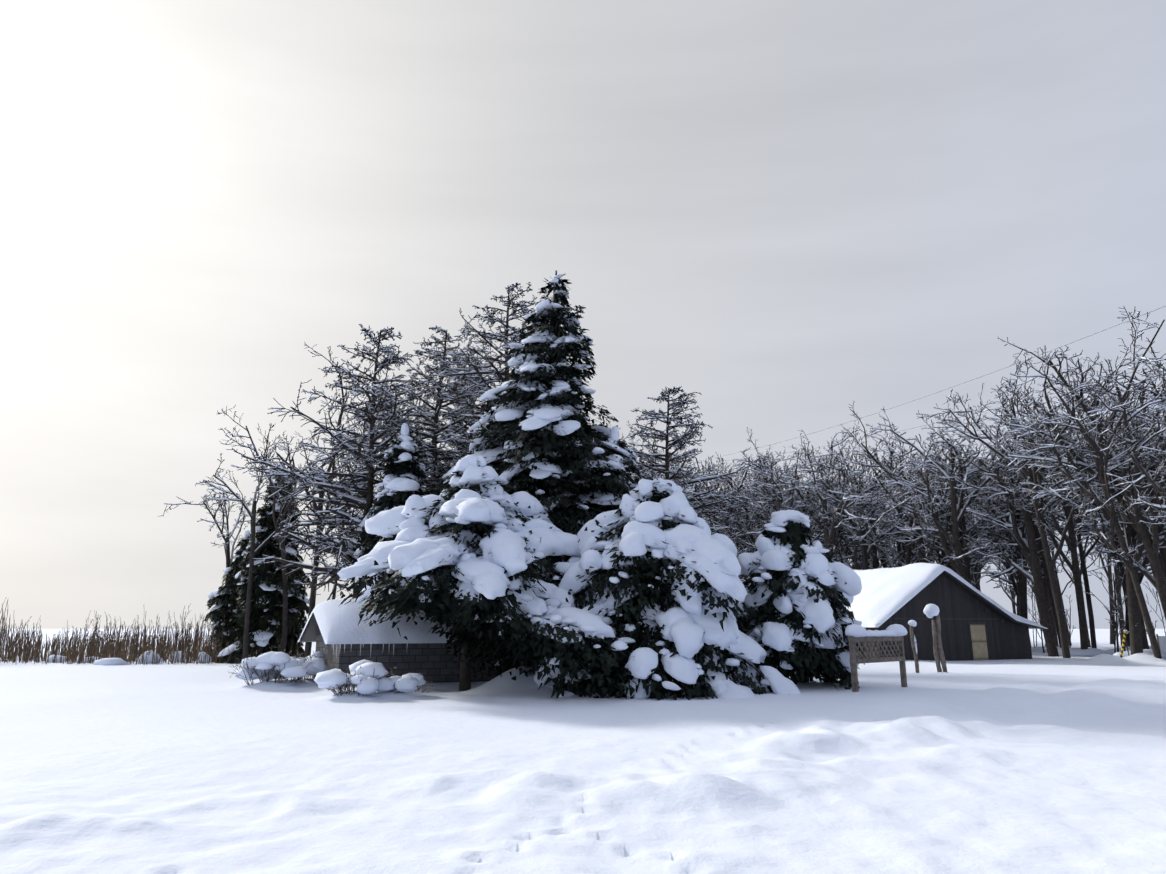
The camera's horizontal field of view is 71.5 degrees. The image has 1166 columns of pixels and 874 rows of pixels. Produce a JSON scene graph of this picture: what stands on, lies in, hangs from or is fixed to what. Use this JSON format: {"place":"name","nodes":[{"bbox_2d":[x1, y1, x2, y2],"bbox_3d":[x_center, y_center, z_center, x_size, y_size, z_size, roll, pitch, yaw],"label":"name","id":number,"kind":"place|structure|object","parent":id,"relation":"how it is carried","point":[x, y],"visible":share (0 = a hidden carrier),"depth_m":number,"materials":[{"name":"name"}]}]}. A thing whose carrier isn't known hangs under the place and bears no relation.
{"place":"outdoors","nodes":[
{"label":"outdoors","id":0,"kind":"place"},
{"bbox_2d":[0,629,1165,873],"bbox_3d":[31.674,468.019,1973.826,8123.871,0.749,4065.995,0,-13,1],"label":"ground snow","id":1,"kind":"structure","parent":0,"point":[1040,763],"depth_m":9.38,"materials":[{"name":"white snow"}]},
{"bbox_2d":[1,632,297,664],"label":"dry reeds","id":2,"kind":"object","parent":1,"relation":"on","point":[124,654],"visible":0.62,"depth_m":36.65,"materials":[{"name":"brown plant"}]},
{"bbox_2d":[0,598,303,663],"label":"reeds","id":3,"kind":"object","parent":1,"relation":"on","point":[27,644],"visible":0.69,"depth_m":39.41,"materials":[{"name":"brown plant"}]},
{"bbox_2d":[46,650,295,664],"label":"bushes","id":4,"kind":"object","parent":1,"relation":"on","point":[110,661],"visible":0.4,"depth_m":36.52,"materials":[{"name":"white"}]},
{"bbox_2d":[161,470,264,583],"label":"bare tree","id":5,"kind":"object","parent":1,"relation":"on","point":[226,545],"visible":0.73,"depth_m":40.79,"materials":[{"name":"brown plant"}]},
{"bbox_2d":[203,530,250,661],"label":"conifer tree","id":6,"kind":"object","parent":1,"relation":"on","point":[226,604],"visible":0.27,"depth_m":38.53,"materials":[{"name":"green plant"}]},
{"bbox_2d":[195,437,324,659],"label":"bare tree","id":7,"kind":"object","parent":1,"relation":"on","point":[252,514],"visible":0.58,"depth_m":36.59,"materials":[{"name":"brown plant"}]},
{"bbox_2d":[217,463,310,663],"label":"conifer tree","id":8,"kind":"object","parent":1,"relation":"on","point":[266,605],"visible":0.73,"depth_m":36.58,"materials":[{"name":"green plant"}]},
{"bbox_2d":[229,649,311,685],"bbox_3d":[-8.935,6.716,23.438,2.366,1.125,2.123,0,-13,1],"label":"snow bush","id":9,"kind":"object","parent":1,"relation":"on","point":[269,666],"visible":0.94,"depth_m":22.82,"materials":[{"name":"white snow"}]},
{"bbox_2d":[217,395,376,652],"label":"bare tree","id":10,"kind":"object","parent":1,"relation":"on","point":[283,511],"visible":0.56,"depth_m":36.88,"materials":[{"name":"brown plant"}]},
{"bbox_2d":[283,641,331,680],"bbox_3d":[-8.207,6.758,24.170,1.927,1.378,1.806,-10,-17,37],"label":"snow bush","id":11,"kind":"object","parent":1,"relation":"on","point":[318,664],"visible":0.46,"depth_m":23.71,"materials":[{"name":"white snow"}]},
{"bbox_2d":[247,342,395,656],"bbox_3d":[-9.924,2.975,33.200,5.715,13.307,5.527,-7,-15,27],"label":"bare tree","id":12,"kind":"object","parent":1,"relation":"on","point":[308,646],"visible":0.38,"depth_m":33.10,"materials":[{"name":"brown plant"}]},
{"bbox_2d":[226,324,463,603],"bbox_3d":[-8.260,2.206,30.908,9.477,13.729,10.152,0,-13,1],"label":"larch","id":13,"kind":"object","parent":1,"relation":"on","point":[343,546],"visible":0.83,"depth_m":30.73,"materials":[{"name":"brown plant"}]},
{"bbox_2d":[314,660,395,696],"bbox_3d":[-5.481,5.923,19.710,1.957,0.955,1.721,0,-13,1],"label":"snow bush","id":14,"kind":"object","parent":1,"relation":"on","point":[366,677],"visible":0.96,"depth_m":19.25,"materials":[{"name":"white snow"}]},
{"bbox_2d":[308,393,424,599],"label":"bare tree","id":15,"kind":"object","parent":1,"relation":"on","point":[343,470],"visible":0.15,"depth_m":36.79,"materials":[{"name":"brown plant"}]},
{"bbox_2d":[347,423,426,595],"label":"narrow spruce","id":16,"kind":"object","parent":1,"relation":"on","point":[402,479],"visible":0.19,"depth_m":28.90,"materials":[{"name":"green plant"}]},
{"bbox_2d":[348,412,428,479],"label":"bare tree","id":17,"kind":"object","parent":1,"relation":"on","point":[382,449],"visible":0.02,"depth_m":38.04,"materials":[{"name":"brown plant"}]},
{"bbox_2d":[321,325,493,591],"bbox_3d":[-6.318,2.400,34.017,10.533,14.810,9.138,-13,-18,43],"label":"larch","id":18,"kind":"object","parent":1,"relation":"on","point":[434,427],"visible":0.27,"depth_m":33.85,"materials":[{"name":"brown plant"}]},
{"bbox_2d":[379,365,437,486],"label":"bare tree","id":19,"kind":"object","parent":1,"relation":"on","point":[424,426],"visible":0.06,"depth_m":37.70,"materials":[{"name":"brown plant"}]},
{"bbox_2d":[386,669,432,693],"bbox_3d":[-4.490,6.108,20.130,1.520,0.786,1.318,0,-13,1],"label":"snow bush","id":20,"kind":"object","parent":1,"relation":"on","point":[410,682],"visible":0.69,"depth_m":19.69,"materials":[{"name":"white snow"}]},
{"bbox_2d":[298,598,533,682],"bbox_3d":[-4.885,6.916,26.793,8.000,3.263,4.464,7,-15,-28],"label":"block hut","id":21,"kind":"object","parent":1,"relation":"on","point":[338,634],"visible":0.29,"depth_m":24.52,"materials":[{"name":"grey concrete"}]},
{"bbox_2d":[366,341,499,585],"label":"larch","id":22,"kind":"object","parent":1,"relation":"on","point":[455,416],"visible":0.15,"depth_m":37.05,"materials":[{"name":"brown plant"}]},
{"bbox_2d":[361,282,582,556],"bbox_3d":[-2.749,1.187,30.932,11.106,15.748,10.158,10,-17,-36],"label":"larch","id":23,"kind":"object","parent":1,"relation":"on","point":[498,376],"visible":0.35,"depth_m":31.97,"materials":[{"name":"brown plant"}]},
{"bbox_2d":[330,455,638,698],"bbox_3d":[-2.088,3.869,23.065,8.662,6.880,9.132,0,-13,1],"label":"spruce","id":24,"kind":"object","parent":1,"relation":"on","point":[481,554],"visible":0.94,"depth_m":20.40,"materials":[{"name":"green plant"}]},
{"bbox_2d":[425,270,644,534],"bbox_3d":[-0.986,1.026,28.077,9.010,14.706,6.920,0,-13,1],"label":"tall spruce","id":25,"kind":"object","parent":1,"relation":"on","point":[545,433],"visible":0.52,"depth_m":27.18,"materials":[{"name":"green plant"}]},
{"bbox_2d":[495,426,635,676],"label":"spruce","id":26,"kind":"object","parent":1,"relation":"on","point":[613,439],"visible":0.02,"depth_m":26.81,"materials":[{"name":"green plant"}]},
{"bbox_2d":[591,420,639,449],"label":"bare tree","id":27,"kind":"object","parent":1,"relation":"on","point":[622,438],"visible":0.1,"depth_m":41.14,"materials":[{"name":"brown plant"}]},
{"bbox_2d":[525,478,800,699],"bbox_3d":[2.187,4.995,21.863,7.102,7.768,6.554,0,-13,1],"label":"conifer","id":28,"kind":"object","parent":1,"relation":"on","point":[656,568],"visible":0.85,"depth_m":20.27,"materials":[{"name":"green plant"}]},
{"bbox_2d":[628,386,764,588],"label":"larch","id":29,"kind":"object","parent":1,"relation":"on","point":[680,441],"visible":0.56,"depth_m":34.41,"materials":[{"name":"brown plant"}]},
{"bbox_2d":[637,450,760,546],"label":"forest tree","id":30,"kind":"object","parent":1,"relation":"on","point":[706,518],"visible":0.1,"depth_m":71.61,"materials":[{"name":"brown plant"}]},
{"bbox_2d":[653,457,745,530],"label":"forest tree","id":31,"kind":"object","parent":1,"relation":"on","point":[712,482],"visible":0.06,"depth_m":75.77,"materials":[{"name":"brown plant"}]},
{"bbox_2d":[662,648,752,693],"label":"small fir","id":32,"kind":"object","parent":1,"relation":"on","point":[729,672],"visible":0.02,"depth_m":20.40,"materials":[{"name":"green plant"}]},
{"bbox_2d":[688,479,755,552],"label":"forest tree","id":33,"kind":"object","parent":1,"relation":"on","point":[741,508],"visible":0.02,"depth_m":77.75,"materials":[{"name":"brown plant"}]},
{"bbox_2d":[684,445,770,552],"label":"forest tree","id":34,"kind":"object","parent":1,"relation":"on","point":[729,510],"visible":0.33,"depth_m":70.74,"materials":[{"name":"brown plant"}]},
{"bbox_2d":[712,471,757,576],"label":"forest tree","id":35,"kind":"object","parent":1,"relation":"on","point":[739,507],"visible":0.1,"depth_m":75.47,"materials":[{"name":"brown plant"}]},
{"bbox_2d":[687,466,794,582],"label":"forest tree","id":36,"kind":"object","parent":1,"relation":"on","point":[744,549],"visible":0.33,"depth_m":68.83,"materials":[{"name":"brown plant"}]},
{"bbox_2d":[695,446,793,550],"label":"forest tree","id":37,"kind":"object","parent":1,"relation":"on","point":[757,517],"visible":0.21,"depth_m":72.53,"materials":[{"name":"brown plant"}]},
{"bbox_2d":[711,478,785,551],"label":"forest tree","id":38,"kind":"object","parent":1,"relation":"on","point":[754,522],"visible":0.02,"depth_m":80.90,"materials":[{"name":"brown plant"}]},
{"bbox_2d":[739,453,797,552],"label":"forest tree","id":39,"kind":"object","parent":1,"relation":"on","point":[745,515],"depth_m":76.60,"materials":[{"name":"brown plant"}]},
{"bbox_2d":[745,451,847,543],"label":"forest tree","id":40,"kind":"object","parent":1,"relation":"on","point":[773,485],"visible":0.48,"depth_m":66.70,"materials":[{"name":"brown plant"}]},
{"bbox_2d":[736,510,869,689],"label":"conifer","id":41,"kind":"object","parent":1,"relation":"on","point":[803,588],"visible":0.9,"depth_m":22.03,"materials":[{"name":"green plant"}]},
{"bbox_2d":[737,449,871,547],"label":"forest tree","id":42,"kind":"object","parent":1,"relation":"on","point":[780,504],"visible":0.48,"depth_m":64.73,"materials":[{"name":"brown plant"}]},
{"bbox_2d":[730,428,884,546],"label":"forest tree","id":43,"kind":"object","parent":1,"relation":"on","point":[766,500],"visible":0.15,"depth_m":69.48,"materials":[{"name":"brown plant"}]},
{"bbox_2d":[776,471,886,554],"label":"forest tree","id":44,"kind":"object","parent":1,"relation":"on","point":[830,493],"visible":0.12,"depth_m":66.97,"materials":[{"name":"brown plant"}]},
{"bbox_2d":[767,440,900,569],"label":"forest tree","id":45,"kind":"object","parent":1,"relation":"on","point":[804,505],"visible":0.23,"depth_m":65.21,"materials":[{"name":"brown plant"}]},
{"bbox_2d":[785,421,889,561],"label":"forest tree","id":46,"kind":"object","parent":1,"relation":"on","point":[827,536],"visible":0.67,"depth_m":62.16,"materials":[{"name":"brown plant"}]},
{"bbox_2d":[814,470,902,568],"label":"forest tree","id":47,"kind":"object","parent":1,"relation":"on","point":[883,562],"depth_m":72.92,"materials":[{"name":"brown plant"}]},
{"bbox_2d":[814,458,905,569],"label":"forest tree","id":48,"kind":"object","parent":1,"relation":"on","point":[852,552],"visible":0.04,"depth_m":70.11,"materials":[{"name":"brown plant"}]},
{"bbox_2d":[837,455,889,569],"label":"forest tree","id":49,"kind":"object","parent":1,"relation":"on","point":[875,508],"visible":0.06,"depth_m":74.84,"materials":[{"name":"brown plant"}]},
{"bbox_2d":[809,432,927,569],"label":"forest tree","id":50,"kind":"object","parent":1,"relation":"on","point":[873,559],"visible":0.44,"depth_m":64.14,"materials":[{"name":"brown plant"}]},
{"bbox_2d":[807,452,941,569],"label":"forest tree","id":51,"kind":"object","parent":1,"relation":"on","point":[865,555],"visible":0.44,"depth_m":60.87,"materials":[{"name":"brown plant"}]},
{"bbox_2d":[845,624,907,691],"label":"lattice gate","id":52,"kind":"structure","parent":1,"relation":"on","point":[859,634],"depth_m":21.50,"materials":[{"name":"brown wood"}]},
{"bbox_2d":[852,434,940,567],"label":"forest tree","id":53,"kind":"object","parent":1,"relation":"on","point":[898,545],"visible":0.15,"depth_m":69.05,"materials":[{"name":"brown plant"}]},
{"bbox_2d":[847,444,971,567],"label":"forest tree","id":54,"kind":"object","parent":1,"relation":"on","point":[909,550],"visible":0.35,"depth_m":58.88,"materials":[{"name":"brown plant"}]},
{"bbox_2d":[908,620,918,672],"bbox_3d":[12.306,7.957,29.986,0.303,2.316,0.256,-13,-18,42],"label":"fence post","id":55,"kind":"object","parent":1,"relation":"on","point":[912,623],"visible":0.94,"depth_m":30.02,"materials":[{"name":"brown wood"}]},
{"bbox_2d":[876,458,979,562],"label":"forest tree","id":56,"kind":"object","parent":1,"relation":"on","point":[898,542],"visible":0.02,"depth_m":68.11,"materials":[{"name":"brown plant"}]},
{"bbox_2d":[876,444,986,566],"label":"forest tree","id":57,"kind":"object","parent":1,"relation":"on","point":[912,559],"visible":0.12,"depth_m":61.82,"materials":[{"name":"brown plant"}]},
{"bbox_2d":[854,441,1012,570],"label":"forest tree","id":58,"kind":"object","parent":1,"relation":"on","point":[984,563],"visible":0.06,"depth_m":65.72,"materials":[{"name":"brown plant"}]},
{"bbox_2d":[923,604,946,671],"bbox_3d":[12.820,7.528,29.425,0.621,2.902,0.524,1,-13,-5],"label":"fence post","id":59,"kind":"object","parent":1,"relation":"on","point":[931,610],"visible":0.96,"depth_m":29.41,"materials":[{"name":"brown wood"}]},
{"bbox_2d":[887,425,994,584],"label":"forest tree","id":60,"kind":"object","parent":1,"relation":"on","point":[962,532],"visible":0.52,"depth_m":55.28,"materials":[{"name":"brown plant"}]},
{"bbox_2d":[844,563,1047,660],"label":"barn","id":61,"kind":"structure","parent":1,"relation":"on","point":[976,624],"depth_m":43.80,"materials":[{"name":"grey wood"}]},
{"bbox_2d":[881,429,1012,565],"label":"forest tree","id":62,"kind":"object","parent":1,"relation":"on","point":[920,553],"visible":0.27,"depth_m":57.71,"materials":[{"name":"brown plant"}]},
{"bbox_2d":[888,432,1006,567],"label":"forest tree","id":63,"kind":"object","parent":1,"relation":"on","point":[947,496],"visible":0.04,"depth_m":69.46,"materials":[{"name":"brown plant"}]},
{"bbox_2d":[837,401,1059,578],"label":"forest tree","id":64,"kind":"object","parent":1,"relation":"on","point":[955,545],"visible":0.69,"depth_m":53.53,"materials":[{"name":"brown plant"}]},
{"bbox_2d":[739,543,1165,658],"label":"forest understory","id":65,"kind":"object","parent":1,"relation":"on","point":[1088,652],"visible":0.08,"depth_m":49.78,"materials":[{"name":"brown plant"}]},
{"bbox_2d":[904,428,1005,569],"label":"forest tree","id":66,"kind":"object","parent":1,"relation":"on","point":[951,454],"visible":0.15,"depth_m":59.51,"materials":[{"name":"brown plant"}]},
{"bbox_2d":[907,445,1004,582],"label":"forest tree","id":67,"kind":"object","parent":1,"relation":"on","point":[984,572],"depth_m":64.42,"materials":[{"name":"brown plant"}]},
{"bbox_2d":[948,500,1015,613],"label":"forest tree","id":68,"kind":"object","parent":1,"relation":"on","point":[1013,605],"depth_m":86.60,"materials":[{"name":"brown plant"}]},
{"bbox_2d":[949,470,1018,591],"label":"forest tree","id":69,"kind":"object","parent":1,"relation":"on","point":[977,585],"visible":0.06,"depth_m":73.32,"materials":[{"name":"brown plant"}]},
{"bbox_2d":[916,392,1063,647],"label":"forest tree","id":70,"kind":"object","parent":1,"relation":"on","point":[984,435],"visible":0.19,"depth_m":55.13,"materials":[{"name":"brown plant"}]},
{"bbox_2d":[939,420,1058,656],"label":"forest tree","id":71,"kind":"object","parent":1,"relation":"on","point":[1034,577],"visible":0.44,"depth_m":51.24,"materials":[{"name":"brown plant"}]},
{"bbox_2d":[946,457,1064,647],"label":"forest tree","id":72,"kind":"object","parent":1,"relation":"on","point":[1013,578],"visible":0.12,"depth_m":64.06,"materials":[{"name":"brown plant"}]},
{"bbox_2d":[957,475,1055,587],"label":"forest tree","id":73,"kind":"object","parent":1,"relation":"on","point":[980,569],"depth_m":80.77,"materials":[{"name":"brown plant"}]},
{"bbox_2d":[971,422,1064,618],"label":"forest tree","id":74,"kind":"object","parent":1,"relation":"on","point":[1023,598],"visible":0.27,"depth_m":55.35,"materials":[{"name":"brown plant"}]},
{"bbox_2d":[917,356,1120,657],"bbox_3d":[26.221,4.083,47.864,9.606,17.877,8.345,-3,-14,11],"label":"forest tree","id":75,"kind":"object","parent":1,"relation":"on","point":[1033,476],"visible":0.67,"depth_m":47.89,"materials":[{"name":"brown plant"}]},
{"bbox_2d":[979,483,1062,615],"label":"forest tree","id":76,"kind":"object","parent":1,"relation":"on","point":[999,585],"visible":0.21,"depth_m":77.83,"materials":[{"name":"brown plant"}]},
{"bbox_2d":[993,497,1079,630],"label":"forest tree","id":77,"kind":"object","parent":1,"relation":"on","point":[1033,588],"visible":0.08,"depth_m":93.48,"materials":[{"name":"brown plant"}]},
{"bbox_2d":[994,435,1093,646],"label":"forest tree","id":78,"kind":"object","parent":1,"relation":"on","point":[1049,607],"visible":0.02,"depth_m":69.22,"materials":[{"name":"brown plant"}]},
{"bbox_2d":[981,385,1113,648],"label":"forest tree","id":79,"kind":"object","parent":1,"relation":"on","point":[1071,540],"visible":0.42,"depth_m":50.68,"materials":[{"name":"brown plant"}]},
{"bbox_2d":[1046,435,1102,646],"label":"forest tree","id":80,"kind":"object","parent":1,"relation":"on","point":[1085,546],"visible":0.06,"depth_m":73.44,"materials":[{"name":"brown plant"}]},
{"bbox_2d":[985,384,1165,648],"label":"forest tree","id":81,"kind":"object","parent":1,"relation":"on","point":[1088,597],"visible":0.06,"depth_m":55.42,"materials":[{"name":"brown plant"}]},
{"bbox_2d":[1038,503,1114,645],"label":"forest tree","id":82,"kind":"object","parent":1,"relation":"on","point":[1052,553],"visible":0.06,"depth_m":81.68,"materials":[{"name":"brown plant"}]},
{"bbox_2d":[998,337,1165,654],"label":"forest tree","id":83,"kind":"object","parent":1,"relation":"on","point":[1136,642],"visible":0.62,"depth_m":44.90,"materials":[{"name":"brown plant"}]},
{"bbox_2d":[1010,306,1165,658],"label":"forest tree","id":84,"kind":"object","parent":1,"relation":"on","point":[1103,479],"visible":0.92,"depth_m":41.92,"materials":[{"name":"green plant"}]},
{"bbox_2d":[1026,403,1150,606],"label":"forest tree","id":85,"kind":"object","parent":1,"relation":"on","point":[1120,564],"visible":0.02,"depth_m":56.79,"materials":[{"name":"brown plant"}]},
{"bbox_2d":[1017,427,1165,646],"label":"forest tree","id":86,"kind":"object","parent":1,"relation":"on","point":[1144,562],"visible":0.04,"depth_m":52.46,"materials":[{"name":"brown plant"}]},
{"bbox_2d":[1018,366,1165,619],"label":"forest tree","id":87,"kind":"object","parent":1,"relation":"on","point":[1157,579],"visible":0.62,"depth_m":41.59,"materials":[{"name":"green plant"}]},
{"bbox_2d":[1019,367,1165,575],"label":"forest tree","id":88,"kind":"object","parent":1,"relation":"on","point":[1139,397],"visible":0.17,"depth_m":51.28,"materials":[{"name":"brown plant"}]},
{"bbox_2d":[1082,505,1113,643],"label":"forest tree","id":89,"kind":"object","parent":1,"relation":"on","point":[1107,556],"visible":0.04,"depth_m":89.03,"materials":[{"name":"brown plant"}]},
{"bbox_2d":[1063,514,1140,645],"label":"forest tree","id":90,"kind":"object","parent":1,"relation":"on","point":[1119,586],"visible":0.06,"depth_m":79.17,"materials":[{"name":"brown plant"}]},
{"bbox_2d":[1047,337,1165,578],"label":"forest tree","id":91,"kind":"object","parent":1,"relation":"on","point":[1161,552],"visible":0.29,"depth_m":43.74,"materials":[{"name":"brown plant"}]},
{"bbox_2d":[1056,367,1165,648],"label":"forest tree","id":92,"kind":"object","parent":1,"relation":"on","point":[1144,634],"visible":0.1,"depth_m":48.53,"materials":[{"name":"brown plant"}]},
{"bbox_2d":[1088,512,1149,563],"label":"forest tree","id":93,"kind":"object","parent":1,"relation":"on","point":[1102,551],"depth_m":60.55,"materials":[{"name":"brown plant"}]},
{"bbox_2d":[1076,388,1165,557],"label":"forest tree","id":94,"kind":"object","parent":1,"relation":"on","point":[1144,492],"visible":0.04,"depth_m":55.02,"materials":[{"name":"brown plant"}]},
{"bbox_2d":[1120,630,1126,657],"bbox_3d":[27.868,10.898,41.820,0.760,1.863,0.182,1,-13,-3],"label":"marker post","id":95,"kind":"object","parent":1,"relation":"on","point":[1123,644],"visible":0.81,"depth_m":41.83,"materials":[{"name":"yellow"}]},
{"bbox_2d":[1083,418,1165,524],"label":"forest tree","id":96,"kind":"object","parent":1,"relation":"on","point":[1156,487],"visible":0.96,"depth_m":40.08,"materials":[{"name":"brown plant"}]},
{"bbox_2d":[1083,359,1165,534],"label":"forest tree","id":97,"kind":"object","parent":1,"relation":"on","point":[1137,379],"visible":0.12,"depth_m":50.86,"materials":[{"name":"brown plant"}]},
{"bbox_2d":[1136,369,1165,468],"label":"forest tree","id":98,"kind":"object","parent":1,"relation":"on","point":[1160,409],"visible":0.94,"depth_m":38.38,"materials":[{"name":"brown plant"}]},
{"bbox_2d":[1156,634,1165,652],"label":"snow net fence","id":99,"kind":"object","parent":1,"relation":"on","point":[1161,640],"visible":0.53,"depth_m":43.92,"materials":[{"name":"white wood"}]},
{"bbox_2d":[0,0,1165,628],"label":"sky","id":100,"kind":"structure","parent":0,"point":[786,215],"materials":[{"name":"grey"}]},
{"bbox_2d":[725,306,1164,460],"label":"power lines","id":101,"kind":"object","parent":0,"point":[965,382],"visible":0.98,"depth_m":34.48,"materials":[{"name":"black metal"}]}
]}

